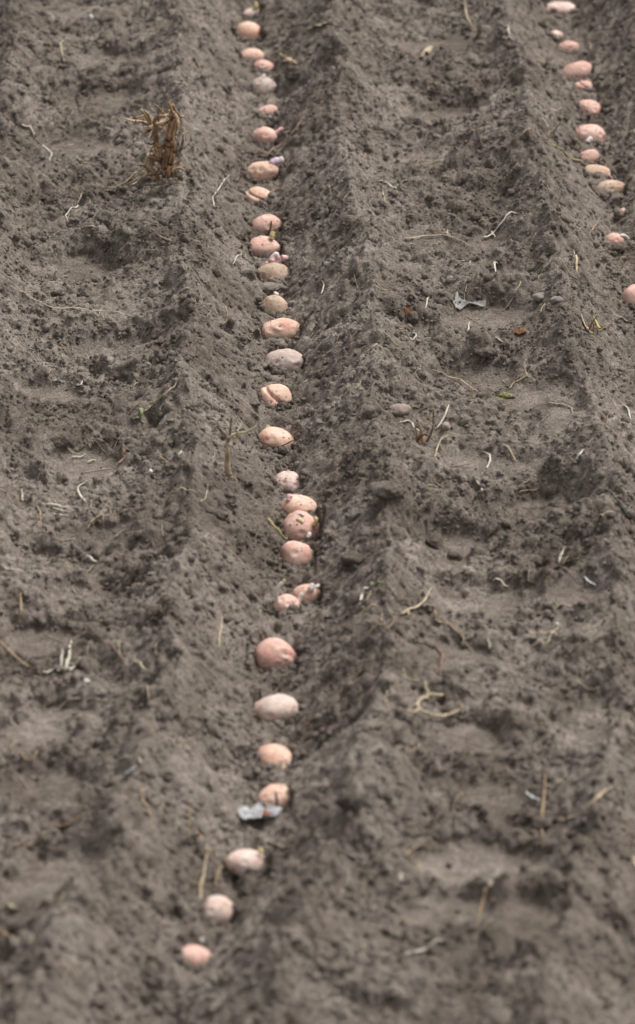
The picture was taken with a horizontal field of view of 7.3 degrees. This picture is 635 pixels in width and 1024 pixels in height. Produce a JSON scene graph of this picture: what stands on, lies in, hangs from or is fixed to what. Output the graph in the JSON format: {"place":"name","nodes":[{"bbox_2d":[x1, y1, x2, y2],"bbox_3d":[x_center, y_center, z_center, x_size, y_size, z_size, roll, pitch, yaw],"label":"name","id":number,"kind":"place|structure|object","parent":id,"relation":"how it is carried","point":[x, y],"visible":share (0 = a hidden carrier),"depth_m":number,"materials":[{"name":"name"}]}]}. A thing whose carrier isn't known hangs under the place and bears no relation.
{"place":"outdoors","nodes":[
{"label":"outdoors","id":0,"kind":"place"},
{"bbox_2d":[0,0,634,1023],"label":"ground","id":1,"kind":"structure","parent":0,"point":[584,724],"depth_m":7.85,"materials":[{"name":"soil"}]},
{"bbox_2d":[0,640,32,667],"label":"twig","id":2,"kind":"object","parent":1,"relation":"on","point":[11,652],"visible":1,"depth_m":7.39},
{"bbox_2d":[19,592,22,623],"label":"twig","id":3,"kind":"object","parent":1,"relation":"on","point":[21,607],"visible":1,"depth_m":7.53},
{"bbox_2d":[10,746,38,760],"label":"twig","id":4,"kind":"object","parent":1,"relation":"on","point":[23,756],"visible":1,"depth_m":7.08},
{"bbox_2d":[13,32,41,59],"bbox_3d":[-0.589,-0.923,9.886,0.047,0.040,0.107,-19,30,-36],"label":"twig","id":5,"kind":"object","parent":1,"relation":"on","point":[22,50],"visible":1,"depth_m":9.86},
{"bbox_2d":[14,837,52,846],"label":"straw","id":6,"kind":"object","parent":1,"relation":"on","point":[30,843],"visible":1,"depth_m":6.85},
{"bbox_2d":[21,124,51,160],"bbox_3d":[-0.515,-0.695,9.452,0.042,0.048,0.145,-11,26,-23],"label":"straw","id":7,"kind":"object","parent":1,"relation":"on","point":[36,139],"visible":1,"depth_m":9.49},
{"bbox_2d":[41,283,66,295],"bbox_3d":[-0.463,-0.388,8.748,0.047,0.024,0.027,0,24,0],"label":"soil clod","id":8,"kind":"object","parent":1,"relation":"on","point":[55,289],"visible":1,"depth_m":8.74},
{"bbox_2d":[48,431,70,446],"bbox_3d":[-0.424,-0.120,8.146,0.042,0.021,0.032,0,24,0],"label":"soil clod","id":9,"kind":"object","parent":1,"relation":"on","point":[59,439],"visible":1,"depth_m":8.14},
{"bbox_2d":[42,640,80,672],"bbox_3d":[-0.365,0.210,7.412,0.049,0.034,0.155,5,25,12],"label":"stubble tuft","id":10,"kind":"object","parent":1,"relation":"on","point":[65,667],"visible":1,"depth_m":7.36,"materials":[{"name":"plant"}]},
{"bbox_2d":[51,813,87,825],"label":"straw","id":11,"kind":"object","parent":1,"relation":"on","point":[70,822],"visible":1,"depth_m":6.91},
{"bbox_2d":[13,287,133,315],"bbox_3d":[-0.426,-0.366,8.655,0.227,0.034,0.017,5,25,12],"label":"straw","id":12,"kind":"object","parent":1,"relation":"on","point":[72,307],"visible":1,"depth_m":8.66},
{"bbox_2d":[77,480,86,502],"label":"straw","id":13,"kind":"object","parent":1,"relation":"on","point":[78,491],"visible":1,"depth_m":8.00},
{"bbox_2d":[95,210,113,224],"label":"soil clod","id":14,"kind":"object","parent":1,"relation":"on","point":[103,216],"visible":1,"depth_m":8.99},
{"bbox_2d":[86,505,145,529],"bbox_3d":[-0.318,0.004,7.893,0.096,0.037,0.036,0,24,0],"label":"dry root","id":15,"kind":"object","parent":1,"relation":"on","point":[104,514],"visible":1,"depth_m":7.89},
{"bbox_2d":[115,442,125,465],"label":"dry root","id":16,"kind":"object","parent":1,"relation":"on","point":[123,453],"visible":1,"depth_m":8.11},
{"bbox_2d":[139,784,152,815],"bbox_3d":[-0.241,0.400,6.913,0.009,0.019,0.063,-8,25,-17],"label":"dry root","id":17,"kind":"object","parent":1,"relation":"on","point":[143,799],"visible":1,"depth_m":6.91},
{"bbox_2d":[124,102,190,184],"bbox_3d":[-0.292,-0.674,9.117,0.124,0.176,0.083,0,24,0],"label":"root stump","id":18,"kind":"object","parent":1,"relation":"on","point":[163,155],"visible":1,"depth_m":9.11,"materials":[{"name":"plant"}]},
{"bbox_2d":[135,377,182,418],"bbox_3d":[-0.266,-0.191,8.246,0.090,0.058,0.024,-14,27,-28],"label":"grass stalk","id":19,"kind":"object","parent":1,"relation":"on","point":[146,408],"depth_m":8.25,"materials":[{"name":"plant"}]},
{"bbox_2d":[182,945,210,965],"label":"potato","id":20,"kind":"object","parent":1,"relation":"on","point":[201,954],"visible":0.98,"depth_m":6.70,"materials":[{"name":"food"}]},
{"bbox_2d":[199,853,207,897],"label":"straw","id":21,"kind":"object","parent":1,"relation":"on","point":[201,883],"visible":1,"depth_m":6.87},
{"bbox_2d":[187,804,224,884],"bbox_3d":[-0.141,0.468,6.949,0.059,0.071,0.163,-8,25,-18],"label":"dry root","id":22,"kind":"object","parent":1,"relation":"on","point":[207,850],"visible":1,"depth_m":6.94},
{"bbox_2d":[201,895,232,924],"bbox_3d":[-0.136,0.551,6.838,0.049,0.052,0.050,0,24,0],"label":"potato","id":23,"kind":"object","parent":1,"relation":"on","point":[220,907],"visible":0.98,"depth_m":6.82,"materials":[{"name":"food"}]},
{"bbox_2d":[218,616,222,646],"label":"straw","id":24,"kind":"object","parent":1,"relation":"on","point":[220,631],"visible":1,"depth_m":7.53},
{"bbox_2d":[213,510,228,519],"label":"soil clod","id":25,"kind":"object","parent":1,"relation":"on","point":[221,514],"visible":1,"depth_m":7.84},
{"bbox_2d":[216,416,256,476],"bbox_3d":[-0.129,-0.106,7.962,0.066,0.108,0.021,0,24,0],"label":"dry stub","id":26,"kind":"object","parent":1,"relation":"on","point":[227,468],"visible":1,"depth_m":7.96,"materials":[{"name":"plant"}]},
{"bbox_2d":[226,847,269,875],"bbox_3d":[-0.096,0.486,6.953,0.063,0.047,0.049,0,24,0],"label":"potato","id":27,"kind":"object","parent":1,"relation":"on","point":[240,861],"visible":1,"depth_m":6.94,"materials":[{"name":"food"}]},
{"bbox_2d":[237,21,260,40],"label":"potato","id":28,"kind":"object","parent":1,"relation":"on","point":[248,30],"visible":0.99,"depth_m":10.22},
{"bbox_2d":[242,2,258,17],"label":"potato","id":29,"kind":"object","parent":1,"relation":"on","point":[249,11],"visible":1,"depth_m":10.41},
{"bbox_2d":[241,48,264,59],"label":"potato","id":30,"kind":"object","parent":1,"relation":"on","point":[251,53],"visible":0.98,"depth_m":10.12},
{"bbox_2d":[249,400,260,406],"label":"soil clod","id":31,"kind":"object","parent":1,"relation":"on","point":[255,403],"visible":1,"depth_m":8.40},
{"bbox_2d":[238,802,283,819],"bbox_3d":[-0.081,0.423,7.088,0.065,0.042,0.104,0,24,0],"label":"foil scrap","id":32,"kind":"object","parent":1,"relation":"on","point":[258,810],"visible":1,"depth_m":7.07,"materials":[{"name":"metal"}]},
{"bbox_2d":[246,187,280,202],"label":"potato","id":33,"kind":"object","parent":1,"relation":"on","point":[253,196],"visible":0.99,"depth_m":9.37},
{"bbox_2d":[253,60,273,70],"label":"potato","id":34,"kind":"object","parent":1,"relation":"on","point":[265,65],"visible":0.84,"depth_m":10.09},
{"bbox_2d":[251,74,276,94],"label":"potato","id":35,"kind":"object","parent":1,"relation":"on","point":[263,83],"visible":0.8,"depth_m":9.96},
{"bbox_2d":[249,231,280,255],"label":"potato","id":36,"kind":"object","parent":1,"relation":"on","point":[260,245],"visible":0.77,"depth_m":9.14,"materials":[{"name":"food"}]},
{"bbox_2d":[248,156,283,180],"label":"potato","id":37,"kind":"object","parent":1,"relation":"on","point":[264,170],"visible":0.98,"depth_m":9.46,"materials":[{"name":"food"}]},
{"bbox_2d":[252,214,282,233],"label":"potato","id":38,"kind":"object","parent":1,"relation":"on","point":[264,223],"visible":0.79,"depth_m":9.25,"materials":[{"name":"food"}]},
{"bbox_2d":[258,104,277,114],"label":"potato","id":39,"kind":"object","parent":1,"relation":"on","point":[270,108],"visible":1,"depth_m":9.81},
{"bbox_2d":[253,127,283,143],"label":"potato","id":40,"kind":"object","parent":1,"relation":"on","point":[265,134],"visible":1,"depth_m":9.67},
{"bbox_2d":[230,108,306,155],"bbox_3d":[-0.083,-0.721,9.589,0.032,0.054,0.222,20,31,38],"label":"twig","id":41,"kind":"object","parent":1,"relation":"on","point":[272,148],"visible":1,"depth_m":9.60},
{"bbox_2d":[261,282,281,295],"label":"soil clod","id":42,"kind":"object","parent":1,"relation":"on","point":[269,288],"visible":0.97,"depth_m":8.96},
{"bbox_2d":[258,252,289,280],"bbox_3d":[-0.079,-0.435,9.053,0.067,0.067,0.055,0,24,0],"label":"potato","id":43,"kind":"object","parent":1,"relation":"on","point":[275,272],"visible":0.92,"depth_m":9.04,"materials":[{"name":"food"}]},
{"bbox_2d":[257,784,291,808],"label":"potato","id":44,"kind":"object","parent":1,"relation":"on","point":[278,795],"visible":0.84,"depth_m":7.13,"materials":[{"name":"food"}]},
{"bbox_2d":[258,744,292,768],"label":"potato","id":45,"kind":"object","parent":1,"relation":"on","point":[277,754],"visible":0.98,"depth_m":7.24,"materials":[{"name":"food"}]},
{"bbox_2d":[255,637,296,669],"bbox_3d":[-0.063,0.222,7.574,0.068,0.062,0.063,0,24,0],"label":"potato","id":46,"kind":"object","parent":1,"relation":"on","point":[272,652],"visible":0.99,"depth_m":7.55,"materials":[{"name":"food"}]},
{"bbox_2d":[263,291,288,313],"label":"potato","id":47,"kind":"object","parent":1,"relation":"on","point":[277,301],"visible":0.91,"depth_m":8.84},
{"bbox_2d":[253,694,298,720],"bbox_3d":[-0.062,0.294,7.404,0.072,0.049,0.060,0,24,0],"label":"potato","id":48,"kind":"object","parent":1,"relation":"on","point":[277,707],"visible":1,"depth_m":7.38,"materials":[{"name":"food"}]},
{"bbox_2d":[259,425,293,448],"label":"potato","id":49,"kind":"object","parent":1,"relation":"on","point":[274,436],"visible":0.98,"depth_m":8.31,"materials":[{"name":"food"}]},
{"bbox_2d":[261,384,291,405],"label":"potato","id":50,"kind":"object","parent":1,"relation":"on","point":[271,393],"visible":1,"depth_m":8.46,"materials":[{"name":"food"}]},
{"bbox_2d":[261,318,300,338],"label":"potato","id":51,"kind":"object","parent":1,"relation":"on","point":[286,327],"visible":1,"depth_m":8.77,"materials":[{"name":"food"}]},
{"bbox_2d":[265,348,304,372],"bbox_3d":[-0.057,-0.256,8.639,0.071,0.052,0.066,0,24,0],"label":"potato","id":52,"kind":"object","parent":1,"relation":"on","point":[288,359],"visible":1,"depth_m":8.61,"materials":[{"name":"food"}]},
{"bbox_2d":[273,579,299,611],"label":"potato","id":53,"kind":"object","parent":1,"relation":"on","point":[283,602],"visible":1,"depth_m":7.71,"materials":[{"name":"food"}]},
{"bbox_2d":[275,471,301,488],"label":"potato","id":54,"kind":"object","parent":1,"relation":"on","point":[293,480],"visible":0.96,"depth_m":8.16,"materials":[{"name":"food"}]},
{"bbox_2d":[279,53,297,63],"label":"dead leaf","id":55,"kind":"object","parent":1,"relation":"on","point":[288,58],"visible":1,"depth_m":9.99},
{"bbox_2d":[284,65,300,80],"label":"soil clod","id":56,"kind":"object","parent":1,"relation":"on","point":[292,72],"visible":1,"depth_m":9.90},
{"bbox_2d":[280,541,314,566],"bbox_3d":[-0.032,0.071,7.922,0.057,0.054,0.058,0,24,0],"label":"potato","id":57,"kind":"object","parent":1,"relation":"on","point":[291,552],"visible":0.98,"depth_m":7.90,"materials":[{"name":"food"}]},
{"bbox_2d":[281,494,316,513],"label":"potato","id":58,"kind":"object","parent":1,"relation":"on","point":[293,503],"visible":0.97,"depth_m":8.04,"materials":[{"name":"food"}]},
{"bbox_2d":[282,510,320,540],"bbox_3d":[-0.029,0.027,8.018,0.065,0.071,0.080,8,25,18],"label":"potato","id":59,"kind":"object","parent":1,"relation":"on","point":[299,525],"visible":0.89,"depth_m":8.00,"materials":[{"name":"food"}]},
{"bbox_2d":[293,583,320,603],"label":"potato","id":60,"kind":"object","parent":1,"relation":"on","point":[310,592],"visible":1,"depth_m":7.73,"materials":[{"name":"food"}]},
{"bbox_2d":[297,715,325,738],"bbox_3d":[-0.008,0.310,7.289,0.045,0.036,0.024,0,24,0],"label":"twig","id":61,"kind":"object","parent":1,"relation":"on","point":[304,725],"visible":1,"depth_m":7.29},
{"bbox_2d":[0,0,634,1022],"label":"root fibres","id":62,"kind":"object","parent":1,"relation":"on","point":[326,474],"visible":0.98,"depth_m":7.88,"materials":[{"name":"plant"}]},
{"bbox_2d":[328,846,368,861],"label":"straw","id":63,"kind":"object","parent":1,"relation":"on","point":[351,855],"visible":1,"depth_m":6.78,"materials":[{"name":"grey plant"}]},
{"bbox_2d":[335,792,363,811],"bbox_3d":[0.043,0.396,6.825,0.040,0.027,0.031,0,24,0],"label":"soil clod","id":64,"kind":"object","parent":1,"relation":"on","point":[353,801],"visible":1,"depth_m":6.81,"materials":[{"name":"soil"}]},
{"bbox_2d":[340,551,365,565],"bbox_3d":[0.054,0.073,7.724,0.038,0.022,0.030,13,27,27],"label":"soil clod","id":65,"kind":"object","parent":1,"relation":"on","point":[349,558],"visible":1,"depth_m":7.72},
{"bbox_2d":[331,660,381,707],"bbox_3d":[0.051,0.248,7.290,0.079,0.057,0.040,-8,25,-18],"label":"twig","id":66,"kind":"object","parent":1,"relation":"on","point":[336,700],"visible":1,"depth_m":7.30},
{"bbox_2d":[359,581,383,603],"bbox_3d":[0.082,0.122,7.548,0.038,0.041,0.089,0,24,0],"label":"pale shoot","id":67,"kind":"object","parent":1,"relation":"on","point":[365,588],"visible":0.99,"depth_m":7.58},
{"bbox_2d":[363,405,382,418],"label":"soil clod","id":68,"kind":"object","parent":1,"relation":"on","point":[371,411],"visible":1,"depth_m":8.18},
{"bbox_2d":[366,614,393,627],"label":"dry root","id":69,"kind":"object","parent":1,"relation":"on","point":[381,620],"visible":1,"depth_m":7.43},
{"bbox_2d":[368,480,405,500],"bbox_3d":[0.110,-0.034,7.839,0.060,0.032,0.040,0,24,0],"label":"soil clod","id":70,"kind":"object","parent":1,"relation":"on","point":[384,490],"visible":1,"depth_m":7.83,"materials":[{"name":"soil"}]},
{"bbox_2d":[387,404,411,415],"bbox_3d":[0.135,-0.168,8.223,0.036,0.023,0.034,-16,28,-31],"label":"stone","id":71,"kind":"object","parent":1,"relation":"on","point":[403,409],"visible":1,"depth_m":8.21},
{"bbox_2d":[405,306,412,318],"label":"dead leaf","id":72,"kind":"object","parent":1,"relation":"on","point":[407,309],"visible":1,"depth_m":8.65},
{"bbox_2d":[407,311,418,322],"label":"soil clod","id":73,"kind":"object","parent":1,"relation":"on","point":[412,316],"visible":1,"depth_m":8.65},
{"bbox_2d":[400,587,431,616],"bbox_3d":[0.158,0.135,7.566,0.020,0.029,0.162,8,25,17],"label":"straw","id":74,"kind":"object","parent":1,"relation":"on","point":[407,610],"visible":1,"depth_m":7.52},
{"bbox_2d":[403,845,434,872],"bbox_3d":[0.135,0.476,6.824,0.037,0.023,0.113,5,24,10],"label":"straw","id":75,"kind":"object","parent":1,"relation":"on","point":[412,849],"visible":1,"depth_m":6.84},
{"bbox_2d":[408,409,434,444],"bbox_3d":[0.170,-0.140,8.088,0.042,0.064,0.021,13,27,26],"label":"stubble tuft","id":76,"kind":"object","parent":1,"relation":"on","point":[418,437],"visible":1,"depth_m":8.09,"materials":[{"name":"brown plant"}]},
{"bbox_2d":[403,939,442,955],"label":"straw","id":77,"kind":"object","parent":1,"relation":"on","point":[432,943],"visible":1,"depth_m":6.61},
{"bbox_2d":[405,636,443,673],"bbox_3d":[0.159,0.219,7.383,0.061,0.042,0.180,0,24,0],"label":"dry root","id":78,"kind":"object","parent":1,"relation":"on","point":[441,651],"visible":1,"depth_m":7.45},
{"bbox_2d":[418,45,433,56],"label":"dead leaf","id":79,"kind":"object","parent":1,"relation":"on","point":[429,48],"visible":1,"depth_m":10.04,"materials":[{"name":"plant"}]},
{"bbox_2d":[407,682,462,717],"bbox_3d":[0.174,0.277,7.206,0.067,0.045,0.149,4,24,10],"label":"ring root","id":80,"kind":"object","parent":1,"relation":"on","point":[428,694],"visible":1,"depth_m":7.21,"materials":[{"name":"plant"}]},
{"bbox_2d":[426,536,443,548],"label":"soil clod","id":81,"kind":"object","parent":1,"relation":"on","point":[435,542],"visible":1,"depth_m":7.84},
{"bbox_2d":[404,229,469,245],"bbox_3d":[0.213,-0.496,9.023,0.123,0.023,0.046,-4,24,-8],"label":"straw","id":82,"kind":"object","parent":1,"relation":"on","point":[435,235],"visible":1,"depth_m":9.02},
{"bbox_2d":[436,405,448,427],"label":"straw","id":83,"kind":"object","parent":1,"relation":"on","point":[445,413],"visible":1,"depth_m":8.24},
{"bbox_2d":[441,421,450,430],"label":"stone","id":84,"kind":"object","parent":1,"relation":"on","point":[445,425],"visible":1,"depth_m":8.20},
{"bbox_2d":[440,704,455,713],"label":"soil clod","id":85,"kind":"object","parent":1,"relation":"on","point":[447,708],"visible":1,"depth_m":7.22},
{"bbox_2d":[445,276,453,282],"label":"stone","id":86,"kind":"object","parent":1,"relation":"on","point":[449,279],"visible":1,"depth_m":8.79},
{"bbox_2d":[420,362,483,393],"bbox_3d":[0.218,-0.220,8.393,0.088,0.062,0.172,-5,24,-10],"label":"straw","id":87,"kind":"object","parent":1,"relation":"on","point":[451,377],"visible":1,"depth_m":8.46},
{"bbox_2d":[434,605,472,649],"bbox_3d":[0.199,0.174,7.491,0.014,0.029,0.114,-13,27,-27],"label":"dry root","id":88,"kind":"object","parent":1,"relation":"on","point":[456,630],"visible":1,"depth_m":7.49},
{"bbox_2d":[446,550,463,560],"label":"soil clod","id":89,"kind":"object","parent":1,"relation":"on","point":[455,555],"visible":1,"depth_m":7.78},
{"bbox_2d":[453,291,485,310],"bbox_3d":[0.266,-0.370,8.733,0.058,0.023,0.034,0,24,0],"label":"plastic scrap","id":90,"kind":"object","parent":1,"relation":"on","point":[462,304],"visible":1,"depth_m":8.73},
{"bbox_2d":[471,119,489,147],"bbox_3d":[0.306,-0.713,9.468,0.045,0.022,0.184,3,24,6],"label":"dry root","id":91,"kind":"object","parent":1,"relation":"on","point":[478,130],"visible":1,"depth_m":9.51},
{"bbox_2d":[477,879,490,925],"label":"straw","id":92,"kind":"object","parent":1,"relation":"on","point":[482,901],"visible":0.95,"depth_m":6.72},
{"bbox_2d":[473,346,497,357],"bbox_3d":[0.287,-0.272,8.501,0.034,0.019,0.036,17,29,33],"label":"soil clod","id":93,"kind":"object","parent":1,"relation":"on","point":[487,352],"visible":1,"depth_m":8.49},
{"bbox_2d":[483,211,523,237],"bbox_3d":[0.337,-0.528,9.050,0.073,0.053,0.040,0,24,0],"label":"straw","id":94,"kind":"object","parent":1,"relation":"on","point":[492,232],"visible":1,"depth_m":9.05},
{"bbox_2d":[496,392,514,399],"bbox_3d":[0.307,-0.194,8.335,0.041,0.015,0.027,-12,27,-25],"label":"moss patch","id":95,"kind":"object","parent":1,"relation":"on","point":[504,395],"visible":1,"depth_m":8.33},
{"bbox_2d":[514,328,525,334],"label":"dead leaf","id":96,"kind":"object","parent":1,"relation":"on","point":[519,331],"visible":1,"depth_m":8.56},
{"bbox_2d":[532,292,543,301],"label":"stone","id":97,"kind":"object","parent":1,"relation":"on","point":[538,297],"visible":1,"depth_m":8.70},
{"bbox_2d":[529,816,551,830],"bbox_3d":[0.310,0.432,6.930,0.032,0.020,0.026,0,24,0],"label":"soil clod","id":98,"kind":"object","parent":1,"relation":"on","point":[537,823],"visible":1,"depth_m":6.92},
{"bbox_2d":[540,773,545,847],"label":"straw","id":99,"kind":"object","parent":1,"relation":"on","point":[542,807],"visible":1,"depth_m":6.98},
{"bbox_2d":[529,624,561,647],"bbox_3d":[0.342,0.178,7.467,0.052,0.021,0.081,0,24,0],"label":"dry root","id":100,"kind":"object","parent":1,"relation":"on","point":[552,632],"visible":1,"depth_m":7.45,"materials":[{"name":"plant"}]},
{"bbox_2d":[541,117,561,137],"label":"dried sprig","id":101,"kind":"object","parent":1,"relation":"on","point":[548,128],"visible":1,"depth_m":9.39,"materials":[{"name":"plant"}]},
{"bbox_2d":[549,296,562,303],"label":"stone","id":102,"kind":"object","parent":1,"relation":"on","point":[556,299],"visible":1,"depth_m":8.59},
{"bbox_2d":[546,2,574,14],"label":"potato","id":103,"kind":"object","parent":1,"relation":"on","point":[562,8],"visible":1,"depth_m":10.41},
{"bbox_2d":[545,141,586,163],"bbox_3d":[0.472,-0.680,9.442,0.116,0.075,0.010,-20,31,-37],"label":"straw","id":104,"kind":"object","parent":1,"relation":"on","point":[564,152],"visible":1,"depth_m":9.44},
{"bbox_2d":[559,41,578,51],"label":"potato","id":105,"kind":"object","parent":1,"relation":"on","point":[569,46],"visible":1,"depth_m":10.16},
{"bbox_2d":[574,251,578,276],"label":"straw","id":106,"kind":"object","parent":1,"relation":"on","point":[576,262],"visible":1,"depth_m":8.84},
{"bbox_2d":[563,61,591,78],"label":"potato","id":107,"kind":"object","parent":1,"relation":"on","point":[579,68],"visible":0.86,"depth_m":10.03,"materials":[{"name":"food"}]},
{"bbox_2d":[574,81,592,90],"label":"potato","id":108,"kind":"object","parent":1,"relation":"on","point":[579,86],"visible":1,"depth_m":9.96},
{"bbox_2d":[577,100,601,115],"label":"potato","id":109,"kind":"object","parent":1,"relation":"on","point":[586,106],"visible":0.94,"depth_m":9.83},
{"bbox_2d":[580,149,598,161],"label":"potato","id":110,"kind":"object","parent":1,"relation":"on","point":[592,155],"visible":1,"depth_m":9.52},
{"bbox_2d":[575,124,605,143],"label":"potato","id":111,"kind":"object","parent":1,"relation":"on","point":[589,133],"visible":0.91,"depth_m":9.61,"materials":[{"name":"food"}]},
{"bbox_2d":[578,315,603,331],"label":"litter tuft","id":112,"kind":"object","parent":1,"relation":"on","point":[593,328],"visible":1,"depth_m":8.52,"materials":[{"name":"brown plant"}]},
{"bbox_2d":[584,164,611,178],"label":"potato","id":113,"kind":"object","parent":1,"relation":"on","point":[591,169],"visible":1,"depth_m":9.48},
{"bbox_2d":[587,786,611,805],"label":"straw","id":114,"kind":"object","parent":1,"relation":"on","point":[600,794],"visible":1,"depth_m":6.89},
{"bbox_2d":[596,180,625,193],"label":"potato","id":115,"kind":"object","parent":1,"relation":"on","point":[606,186],"visible":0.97,"depth_m":9.43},
{"bbox_2d":[604,233,628,244],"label":"potato","id":116,"kind":"object","parent":1,"relation":"on","point":[613,238],"visible":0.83,"depth_m":9.16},
{"bbox_2d":[608,244,624,253],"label":"soil clod","id":117,"kind":"object","parent":1,"relation":"on","point":[619,249],"visible":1,"depth_m":9.14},
{"bbox_2d":[613,495,634,519],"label":"twig","id":118,"kind":"object","parent":1,"relation":"on","point":[625,510],"visible":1,"depth_m":7.82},
{"bbox_2d":[621,284,634,303],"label":"potato","id":119,"kind":"object","parent":1,"relation":"on","point":[628,295],"visible":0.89,"depth_m":8.91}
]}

